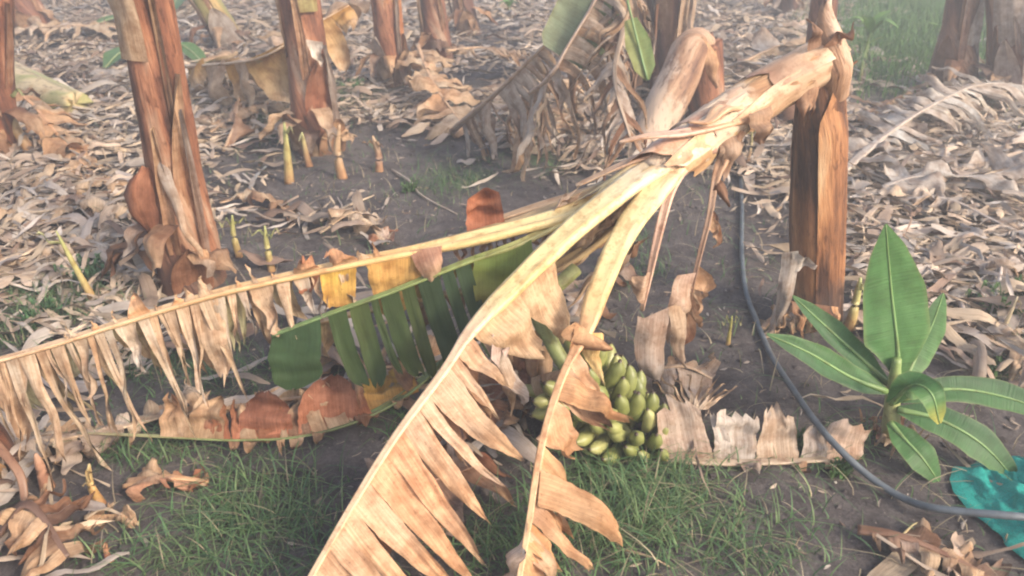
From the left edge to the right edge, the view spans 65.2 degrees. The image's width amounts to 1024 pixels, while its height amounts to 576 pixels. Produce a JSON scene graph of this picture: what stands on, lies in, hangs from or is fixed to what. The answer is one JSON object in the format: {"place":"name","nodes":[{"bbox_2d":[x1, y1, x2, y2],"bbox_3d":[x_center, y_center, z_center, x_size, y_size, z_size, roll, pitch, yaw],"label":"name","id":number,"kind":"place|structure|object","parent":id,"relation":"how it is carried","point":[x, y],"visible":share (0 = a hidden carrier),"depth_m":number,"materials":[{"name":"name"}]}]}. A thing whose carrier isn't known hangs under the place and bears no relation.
{"place":"outdoors","nodes":[
{"label":"outdoors","id":0,"kind":"place"},
{"bbox_2d":[0,0,1023,575],"bbox_3d":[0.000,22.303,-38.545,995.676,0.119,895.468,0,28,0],"label":"ground","id":1,"kind":"structure","parent":0,"point":[850,514],"depth_m":2.76,"materials":[{"name":"soil"}]},
{"bbox_2d":[0,423,28,500],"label":"dry leaf","id":2,"kind":"object","parent":1,"relation":"on","point":[7,456],"visible":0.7,"depth_m":2.23,"materials":[{"name":"brown plant"}]},
{"bbox_2d":[10,88,32,152],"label":"dry leaf","id":3,"kind":"object","parent":1,"relation":"on","point":[18,131],"visible":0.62,"depth_m":4.84,"materials":[{"name":"brown plant"}]},
{"bbox_2d":[0,0,44,153],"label":"banana plant","id":4,"kind":"object","parent":1,"relation":"on","point":[10,110],"visible":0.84,"depth_m":4.68,"materials":[{"name":"brown plant"}]},
{"bbox_2d":[14,0,57,34],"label":"banana plant","id":5,"kind":"object","parent":1,"relation":"on","point":[29,13],"visible":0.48,"depth_m":8.27,"materials":[{"name":"brown plant"}]},
{"bbox_2d":[16,295,61,326],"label":"weed","id":6,"kind":"object","parent":1,"relation":"on","point":[49,304],"visible":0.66,"depth_m":3.15,"materials":[{"name":"green plant"}]},
{"bbox_2d":[34,453,55,492],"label":"banana shoot","id":7,"kind":"object","parent":1,"relation":"on","point":[41,471],"visible":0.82,"depth_m":2.31,"materials":[{"name":"brown plant"}]},
{"bbox_2d":[0,479,107,575],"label":"dry leaf","id":8,"kind":"object","parent":1,"relation":"on","point":[26,528],"visible":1,"depth_m":2.10,"materials":[{"name":"plant"}]},
{"bbox_2d":[15,61,93,116],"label":"fallen banana stem","id":9,"kind":"object","parent":1,"relation":"on","point":[53,91],"visible":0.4,"depth_m":5.59,"materials":[{"name":"beige plant"}]},
{"bbox_2d":[0,234,123,268],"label":"dry leaf","id":10,"kind":"object","parent":1,"relation":"on","point":[46,250],"visible":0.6,"depth_m":3.59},
{"bbox_2d":[16,87,109,173],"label":"dry leaf","id":11,"kind":"object","parent":1,"relation":"on","point":[51,118],"visible":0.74,"depth_m":4.95,"materials":[{"name":"plant"}]},
{"bbox_2d":[14,18,115,43],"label":"dry leaf","id":12,"kind":"object","parent":1,"relation":"on","point":[56,27],"visible":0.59,"depth_m":7.79,"materials":[{"name":"plant"}]},
{"bbox_2d":[80,15,113,31],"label":"green leaf","id":13,"kind":"object","parent":12,"relation":"on","point":[109,17],"visible":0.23,"depth_m":8.04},
{"bbox_2d":[37,231,96,299],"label":"banana shoot","id":14,"kind":"object","parent":1,"relation":"on","point":[86,286],"visible":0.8,"depth_m":3.20,"materials":[{"name":"yellow plant"}]},
{"bbox_2d":[12,163,127,194],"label":"dry leaf","id":15,"kind":"object","parent":1,"relation":"on","point":[48,170],"visible":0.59,"depth_m":4.35,"materials":[{"name":"plant"}]},
{"bbox_2d":[52,252,104,282],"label":"weed","id":16,"kind":"object","parent":1,"relation":"on","point":[93,271],"visible":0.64,"depth_m":3.44,"materials":[{"name":"green plant"}]},
{"bbox_2d":[82,463,106,504],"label":"banana shoot","id":17,"kind":"object","parent":1,"relation":"on","point":[92,487],"visible":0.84,"depth_m":2.27,"materials":[{"name":"yellow plant"}]},
{"bbox_2d":[17,379,199,464],"bbox_3d":[-1.292,0.432,2.515,0.604,0.124,0.272,-9,29,-16],"label":"dry leaf","id":18,"kind":"object","parent":1,"relation":"on","point":[152,411],"visible":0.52,"depth_m":2.54,"materials":[{"name":"plant"}]},
{"bbox_2d":[103,542,113,562],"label":"banana shoot","id":19,"kind":"object","parent":1,"relation":"on","point":[105,547],"visible":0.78,"depth_m":2.08,"materials":[{"name":"brown plant"}]},
{"bbox_2d":[84,500,138,527],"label":"dry leaf","id":20,"kind":"object","parent":1,"relation":"on","point":[128,513],"visible":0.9,"depth_m":2.22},
{"bbox_2d":[122,458,208,501],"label":"dry leaf","id":21,"kind":"object","parent":1,"relation":"on","point":[150,473],"visible":0.98,"depth_m":2.34,"materials":[{"name":"plant"}]},
{"bbox_2d":[100,0,236,296],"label":"banana plant","id":22,"kind":"object","parent":1,"relation":"on","point":[166,197],"visible":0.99,"depth_m":3.10,"materials":[{"name":"brown plant"}]},
{"bbox_2d":[174,0,184,9],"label":"green leaf","id":23,"kind":"object","parent":1,"relation":"on","point":[177,3],"visible":0.24,"depth_m":9.20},
{"bbox_2d":[181,42,205,61],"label":"green leaf","id":24,"kind":"object","parent":1,"relation":"on","point":[192,51],"visible":0.42,"depth_m":6.92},
{"bbox_2d":[188,0,255,49],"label":"banana plant","id":25,"kind":"object","parent":1,"relation":"on","point":[219,24],"visible":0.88,"depth_m":7.50,"materials":[{"name":"beige plant"}]},
{"bbox_2d":[217,215,248,257],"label":"banana shoot","id":26,"kind":"object","parent":1,"relation":"on","point":[235,242],"visible":1,"depth_m":3.59,"materials":[{"name":"yellow plant"}]},
{"bbox_2d":[222,95,254,151],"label":"dry leaf","id":27,"kind":"object","parent":1,"relation":"on","point":[240,129],"visible":0.9,"depth_m":5.18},
{"bbox_2d":[209,101,290,132],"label":"dry leaf","id":28,"kind":"object","parent":1,"relation":"on","point":[243,112],"visible":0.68,"depth_m":5.46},
{"bbox_2d":[248,165,267,189],"bbox_3d":[-1.452,-0.605,4.531,0.041,0.036,0.494,-1,28,-2],"label":"dry stick","id":29,"kind":"object","parent":1,"relation":"on","point":[259,172],"visible":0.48,"depth_m":4.61,"materials":[{"name":"grey plant"}]},
{"bbox_2d":[219,188,302,224],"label":"dry leaf","id":30,"kind":"object","parent":1,"relation":"on","point":[247,195],"visible":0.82,"depth_m":4.15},
{"bbox_2d":[159,381,364,438],"bbox_3d":[-0.810,0.387,2.619,0.796,0.101,0.249,-3,28,-6],"label":"dry leaf","id":31,"kind":"object","parent":1,"relation":"on","point":[288,397],"visible":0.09,"depth_m":2.64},
{"bbox_2d":[248,225,279,272],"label":"banana shoot","id":32,"kind":"object","parent":1,"relation":"on","point":[268,257],"visible":0.98,"depth_m":3.47,"materials":[{"name":"yellow plant"}]},
{"bbox_2d":[184,1,361,110],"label":"dry leaf","id":33,"kind":"object","parent":1,"relation":"on","point":[267,72],"visible":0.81,"depth_m":5.43,"materials":[{"name":"plant"}]},
{"bbox_2d":[283,122,293,183],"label":"banana shoot","id":34,"kind":"object","parent":1,"relation":"on","point":[288,174],"visible":0.99,"depth_m":4.45,"materials":[{"name":"yellow plant"}]},
{"bbox_2d":[298,132,312,167],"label":"banana shoot","id":35,"kind":"object","parent":1,"relation":"on","point":[307,159],"visible":1,"depth_m":4.70,"materials":[{"name":"beige plant"}]},
{"bbox_2d":[258,0,354,162],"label":"banana plant","id":36,"kind":"object","parent":1,"relation":"on","point":[314,117],"visible":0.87,"depth_m":4.77,"materials":[{"name":"brown plant"}]},
{"bbox_2d":[256,0,370,55],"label":"dry leaf","id":37,"kind":"object","parent":1,"relation":"on","point":[276,39],"visible":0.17,"depth_m":6.97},
{"bbox_2d":[322,125,356,179],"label":"banana shoot","id":38,"kind":"object","parent":1,"relation":"on","point":[340,170],"visible":1,"depth_m":4.51,"materials":[{"name":"beige plant"}]},
{"bbox_2d":[320,195,373,221],"bbox_3d":[-0.857,-0.416,4.151,0.026,0.026,0.397,17,32,29],"label":"dry stick","id":39,"kind":"object","parent":1,"relation":"on","point":[344,207],"visible":0.52,"depth_m":4.15,"materials":[{"name":"brown plant"}]},
{"bbox_2d":[339,78,364,88],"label":"weed","id":40,"kind":"object","parent":1,"relation":"on","point":[357,83],"visible":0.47,"depth_m":6.26,"materials":[{"name":"green plant"}]},
{"bbox_2d":[318,207,397,243],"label":"dry leaf","id":41,"kind":"object","parent":1,"relation":"on","point":[369,221],"visible":0.93,"depth_m":3.86,"materials":[{"name":"plant"}]},
{"bbox_2d":[362,136,383,171],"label":"banana shoot","id":42,"kind":"object","parent":1,"relation":"on","point":[378,155],"visible":0.99,"depth_m":4.70,"materials":[{"name":"brown plant"}]},
{"bbox_2d":[320,335,440,381],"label":"dry leaf","id":43,"kind":"object","parent":1,"relation":"on","point":[434,345],"visible":0.16,"depth_m":2.86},
{"bbox_2d":[355,0,423,88],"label":"banana plant","id":44,"kind":"object","parent":1,"relation":"on","point":[389,48],"visible":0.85,"depth_m":6.27,"materials":[{"name":"brown plant"}]},
{"bbox_2d":[400,179,418,192],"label":"weed","id":45,"kind":"object","parent":1,"relation":"on","point":[411,187],"visible":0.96,"depth_m":4.40,"materials":[{"name":"green plant"}]},
{"bbox_2d":[391,169,457,214],"bbox_3d":[-0.522,-0.540,4.423,0.068,0.043,0.838,-16,32,-27],"label":"dry stick","id":46,"kind":"object","parent":1,"relation":"on","point":[409,180],"visible":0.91,"depth_m":4.33,"materials":[{"name":"brown wood"}]},
{"bbox_2d":[0,0,856,575],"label":"snapped banana plant","id":47,"kind":"object","parent":1,"relation":"on","point":[594,390],"visible":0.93,"depth_m":2.40,"materials":[{"name":"beige plant"}]},
{"bbox_2d":[410,0,463,62],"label":"banana plant","id":48,"kind":"object","parent":1,"relation":"on","point":[434,27],"visible":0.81,"depth_m":7.14,"materials":[{"name":"brown plant"}]},
{"bbox_2d":[395,43,483,139],"bbox_3d":[-0.539,-1.467,5.843,0.534,0.346,1.557,-6,29,-12],"label":"dry leaf","id":49,"kind":"object","parent":1,"relation":"on","point":[429,78],"visible":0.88,"depth_m":5.68,"materials":[{"name":"plant"}]},
{"bbox_2d":[363,438,516,538],"bbox_3d":[-0.270,0.567,2.234,0.430,0.122,0.381,-19,34,-32],"label":"dry leaf","id":50,"kind":"object","parent":1,"relation":"on","point":[471,474],"visible":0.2,"depth_m":2.25,"materials":[{"name":"plant"}]},
{"bbox_2d":[447,0,497,36],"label":"banana plant","id":51,"kind":"object","parent":1,"relation":"on","point":[463,15],"visible":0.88,"depth_m":8.30,"materials":[{"name":"brown plant"}]},
{"bbox_2d":[433,372,533,478],"bbox_3d":[-0.109,0.408,2.516,0.340,0.117,0.436,7,29,13],"label":"dry leaf","id":52,"kind":"object","parent":1,"relation":"on","point":[485,459],"visible":0.27,"depth_m":2.51,"materials":[{"name":"plant"}]},
{"bbox_2d":[445,43,546,66],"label":"dry leaf","id":53,"kind":"object","parent":1,"relation":"on","point":[503,53],"visible":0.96,"depth_m":6.38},
{"bbox_2d":[499,0,516,9],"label":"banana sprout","id":54,"kind":"object","parent":1,"relation":"on","point":[508,3],"visible":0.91,"depth_m":9.60,"materials":[{"name":"green plant"}]},
{"bbox_2d":[0,85,1022,575],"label":"soil clods","id":55,"kind":"object","parent":1,"relation":"on","point":[712,473],"visible":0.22,"depth_m":2.89,"materials":[{"name":"soil"}]},
{"bbox_2d":[0,0,1023,575],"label":"leaf litter","id":56,"kind":"object","parent":1,"relation":"on","point":[526,448],"visible":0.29,"depth_m":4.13,"materials":[{"name":"plant"}]},
{"bbox_2d":[0,190,131,223],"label":"dry leaf","id":57,"kind":"object","parent":56,"relation":"on","point":[95,204],"visible":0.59,"depth_m":4.02,"materials":[{"name":"plant"}]},
{"bbox_2d":[103,47,120,67],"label":"green leaf","id":58,"kind":"object","parent":56,"relation":"on","point":[111,57],"visible":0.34,"depth_m":6.69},
{"bbox_2d":[519,75,649,115],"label":"dry leaf","id":59,"kind":"object","parent":56,"relation":"on","point":[566,81],"visible":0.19,"depth_m":5.30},
{"bbox_2d":[990,266,1002,313],"bbox_3d":[1.977,-0.020,3.256,0.018,0.075,0.573,16,32,27],"label":"dry stick","id":60,"kind":"object","parent":56,"relation":"on","point":[1000,271],"visible":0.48,"depth_m":3.23,"materials":[{"name":"beige plant"}]},
{"bbox_2d":[0,77,1023,575],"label":"grass","id":61,"kind":"structure","parent":1,"relation":"on","point":[672,501],"depth_m":2.24,"materials":[{"name":"plant"}]},
{"bbox_2d":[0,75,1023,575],"bbox_3d":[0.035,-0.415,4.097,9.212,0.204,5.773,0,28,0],"label":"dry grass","id":62,"kind":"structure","parent":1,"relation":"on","point":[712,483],"depth_m":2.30,"materials":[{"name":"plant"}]},
{"bbox_2d":[5,5,1023,575],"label":"leaf crumbs","id":63,"kind":"object","parent":1,"relation":"on","point":[583,277],"visible":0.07,"depth_m":3.06,"materials":[{"name":"plant"}]},
{"bbox_2d":[449,0,652,160],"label":"dry leaf","id":64,"kind":"object","parent":1,"relation":"on","point":[510,89],"visible":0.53,"depth_m":4.60,"materials":[{"name":"plant"}]},
{"bbox_2d":[501,0,641,181],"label":"dry leaf","id":65,"kind":"object","parent":1,"relation":"on","point":[578,48],"visible":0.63,"depth_m":4.14,"materials":[{"name":"plant"}]},
{"bbox_2d":[542,0,618,69],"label":"green leaf","id":66,"kind":"object","parent":65,"relation":"on","point":[564,21],"visible":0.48,"depth_m":4.14,"materials":[{"name":"plant"}]},
{"bbox_2d":[575,0,657,183],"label":"dry leaf","id":67,"kind":"object","parent":65,"relation":"on","point":[619,104],"visible":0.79,"depth_m":3.95,"materials":[{"name":"plant"}]},
{"bbox_2d":[624,0,654,80],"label":"green leaf","id":68,"kind":"object","parent":67,"relation":"hanging from","point":[638,47],"visible":1,"depth_m":3.76,"materials":[{"name":"plant"}]},
{"bbox_2d":[534,89,636,154],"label":"dry leaf","id":69,"kind":"object","parent":1,"relation":"on","point":[581,109],"visible":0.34,"depth_m":5.27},
{"bbox_2d":[562,262,637,323],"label":"dry leaf","id":70,"kind":"object","parent":1,"relation":"on","point":[571,291],"visible":0.31,"depth_m":3.33,"materials":[{"name":"plant"}]},
{"bbox_2d":[624,0,654,97],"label":"banana plant","id":71,"kind":"object","parent":1,"relation":"on","point":[650,5],"visible":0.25,"depth_m":5.88,"materials":[{"name":"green plant"}]},
{"bbox_2d":[615,547,672,568],"bbox_3d":[0.335,0.685,2.039,0.159,0.026,0.008,16,32,27],"label":"dry stick","id":72,"kind":"object","parent":1,"relation":"on","point":[628,550],"visible":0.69,"depth_m":2.03,"materials":[{"name":"brown plant"}]},
{"bbox_2d":[631,0,696,89],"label":"banana plant","id":73,"kind":"object","parent":1,"relation":"on","point":[673,20],"visible":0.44,"depth_m":5.67,"materials":[{"name":"brown plant"}]},
{"bbox_2d":[636,352,720,417],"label":"dry leaf","id":74,"kind":"object","parent":1,"relation":"on","point":[673,366],"visible":0.63,"depth_m":2.73,"materials":[{"name":"plant"}]},
{"bbox_2d":[637,27,724,142],"bbox_3d":[1.083,-1.231,5.185,1.018,0.812,0.360,-22,35,-35],"label":"snapped banana plant","id":75,"kind":"object","parent":1,"relation":"on","point":[691,76],"visible":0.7,"depth_m":5.05,"materials":[{"name":"brown plant"}]},
{"bbox_2d":[722,315,742,345],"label":"banana shoot","id":76,"kind":"object","parent":1,"relation":"on","point":[728,341],"visible":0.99,"depth_m":2.96,"materials":[{"name":"yellow plant"}]},
{"bbox_2d":[746,131,755,162],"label":"banana shoot","id":77,"kind":"object","parent":1,"relation":"on","point":[750,149],"visible":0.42,"depth_m":4.69,"materials":[{"name":"beige plant"}]},
{"bbox_2d":[653,373,870,473],"bbox_3d":[0.743,0.420,2.424,0.648,0.198,0.286,5,28,10],"label":"dry leaf","id":78,"kind":"object","parent":1,"relation":"on","point":[681,421],"visible":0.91,"depth_m":2.38,"materials":[{"name":"plant"}]},
{"bbox_2d":[727,21,806,68],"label":"dry leaf","id":79,"kind":"object","parent":1,"relation":"on","point":[766,42],"visible":0.66,"depth_m":7.12,"materials":[{"name":"plant"}]},
{"bbox_2d":[775,179,788,211],"bbox_3d":[1.470,-0.531,4.333,0.077,0.080,0.761,10,30,18],"label":"dry stick","id":80,"kind":"object","parent":1,"relation":"on","point":[779,207],"visible":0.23,"depth_m":4.09,"materials":[{"name":"beige plant"}]},
{"bbox_2d":[752,304,816,333],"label":"dry leaf","id":81,"kind":"object","parent":1,"relation":"on","point":[791,320],"visible":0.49,"depth_m":3.07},
{"bbox_2d":[764,0,804,16],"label":"banana plant","id":82,"kind":"object","parent":1,"relation":"on","point":[784,5],"visible":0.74,"depth_m":9.41,"materials":[{"name":"brown plant"}]},
{"bbox_2d":[796,427,804,452],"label":"weed","id":83,"kind":"object","parent":1,"relation":"on","point":[800,442],"visible":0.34,"depth_m":2.44,"materials":[{"name":"green plant"}]},
{"bbox_2d":[805,0,852,95],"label":"banana plant","id":84,"kind":"object","parent":1,"relation":"on","point":[815,5],"visible":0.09,"depth_m":5.57,"materials":[{"name":"brown plant"}]},
{"bbox_2d":[776,90,919,122],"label":"dry leaf","id":85,"kind":"object","parent":1,"relation":"on","point":[787,114],"visible":0.28,"depth_m":5.64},
{"bbox_2d":[844,277,864,331],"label":"banana shoot","id":86,"kind":"object","parent":1,"relation":"on","point":[850,322],"visible":0.83,"depth_m":3.05,"materials":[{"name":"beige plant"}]},
{"bbox_2d":[841,10,898,59],"bbox_3d":[3.200,-2.264,7.202,0.453,0.411,0.295,0,28,0],"label":"banana sprout","id":87,"kind":"object","parent":1,"relation":"on","point":[871,24],"visible":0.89,"depth_m":7.16,"materials":[{"name":"green plant"}]},
{"bbox_2d":[859,32,882,84],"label":"banana shoot","id":88,"kind":"object","parent":1,"relation":"on","point":[863,57],"visible":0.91,"depth_m":6.45,"materials":[{"name":"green plant"}]},
{"bbox_2d":[738,164,1023,520],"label":"irrigation hose","id":89,"kind":"object","parent":1,"relation":"on","point":[859,467],"visible":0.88,"depth_m":2.33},
{"bbox_2d":[773,0,1008,115],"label":"grass","id":90,"kind":"structure","parent":1,"relation":"on","point":[901,20],"depth_m":7.88,"materials":[{"name":"plant"}]},
{"bbox_2d":[767,224,1023,481],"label":"young banana plant","id":91,"kind":"object","parent":1,"relation":"on","point":[904,327],"visible":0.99,"depth_m":2.34,"materials":[{"name":"green plant"}]},
{"bbox_2d":[848,59,1006,170],"bbox_3d":[3.025,-1.273,5.606,0.580,0.200,3.642,25,37,38],"label":"dry leaf","id":92,"kind":"object","parent":1,"relation":"on","point":[856,143],"visible":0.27,"depth_m":4.83,"materials":[{"name":"plant"}]},
{"bbox_2d":[857,517,1012,575],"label":"dry leaf","id":93,"kind":"object","parent":1,"relation":"on","point":[932,553],"visible":0.95,"depth_m":2.04,"materials":[{"name":"plant"}]},
{"bbox_2d":[903,522,916,533],"bbox_3d":[1.031,0.647,2.101,0.098,0.038,0.008,-17,32,-28],"label":"dry stick","id":94,"kind":"object","parent":93,"relation":"on","point":[907,529],"visible":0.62,"depth_m":2.10,"materials":[{"name":"beige plant"}]},
{"bbox_2d":[849,66,1023,158],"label":"dry leaf","id":95,"kind":"object","parent":1,"relation":"on","point":[970,107],"visible":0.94,"depth_m":5.26,"materials":[{"name":"plant"}]},
{"bbox_2d":[851,143,1023,201],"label":"dry leaf","id":96,"kind":"object","parent":1,"relation":"on","point":[930,175],"visible":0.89,"depth_m":4.34,"materials":[{"name":"plant"}]},
{"bbox_2d":[862,248,1023,289],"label":"dry leaf","id":97,"kind":"object","parent":1,"relation":"on","point":[1006,262],"visible":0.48,"depth_m":3.34,"materials":[{"name":"plant"}]},
{"bbox_2d":[892,187,1023,254],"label":"dry leaf","id":98,"kind":"object","parent":1,"relation":"on","point":[916,197],"visible":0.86,"depth_m":4.02,"materials":[{"name":"plant"}]},
{"bbox_2d":[923,0,993,97],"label":"banana plant","id":99,"kind":"object","parent":1,"relation":"on","point":[957,45],"visible":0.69,"depth_m":6.08,"materials":[{"name":"brown plant"}]},
{"bbox_2d":[951,287,971,335],"bbox_3d":[1.726,0.120,3.051,0.022,0.047,0.548,9,29,16],"label":"dry stick","id":100,"kind":"object","parent":1,"relation":"on","point":[961,304],"visible":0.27,"depth_m":3.12,"materials":[{"name":"beige plant"}]},
{"bbox_2d":[950,456,1023,557],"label":"crumpled net","id":101,"kind":"object","parent":1,"relation":"on","point":[974,486],"visible":0.72,"depth_m":2.21,"materials":[{"name":"plastic"}]},
{"bbox_2d":[969,354,1009,379],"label":"weed","id":102,"kind":"object","parent":1,"relation":"on","point":[998,360],"visible":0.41,"depth_m":2.77,"materials":[{"name":"green plant"}]},
{"bbox_2d":[965,280,1023,314],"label":"weed","id":103,"kind":"object","parent":1,"relation":"on","point":[1003,298],"visible":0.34,"depth_m":3.14,"materials":[{"name":"green plant"}]},
{"bbox_2d":[970,320,1023,387],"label":"dry leaf","id":104,"kind":"object","parent":1,"relation":"on","point":[998,346],"visible":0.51,"depth_m":2.83,"materials":[{"name":"plant"}]},
{"bbox_2d":[980,0,1023,101],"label":"banana plant","id":105,"kind":"object","parent":1,"relation":"on","point":[1005,39],"visible":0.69,"depth_m":5.90,"materials":[{"name":"brown plant"}]},
{"bbox_2d":[1004,296,1023,323],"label":"banana shoot","id":106,"kind":"object","parent":1,"relation":"on","point":[1008,317],"visible":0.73,"depth_m":2.92,"materials":[{"name":"beige plant"}]},
{"bbox_2d":[1009,274,1023,295],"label":"weed","id":107,"kind":"object","parent":1,"relation":"on","point":[1019,278],"visible":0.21,"depth_m":3.18,"materials":[{"name":"green plant"}]},
{"bbox_2d":[829,457,857,479],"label":"weed","id":108,"kind":"object","parent":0,"point":[842,468],"visible":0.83,"depth_m":2.33,"materials":[{"name":"green plant"}]}
]}

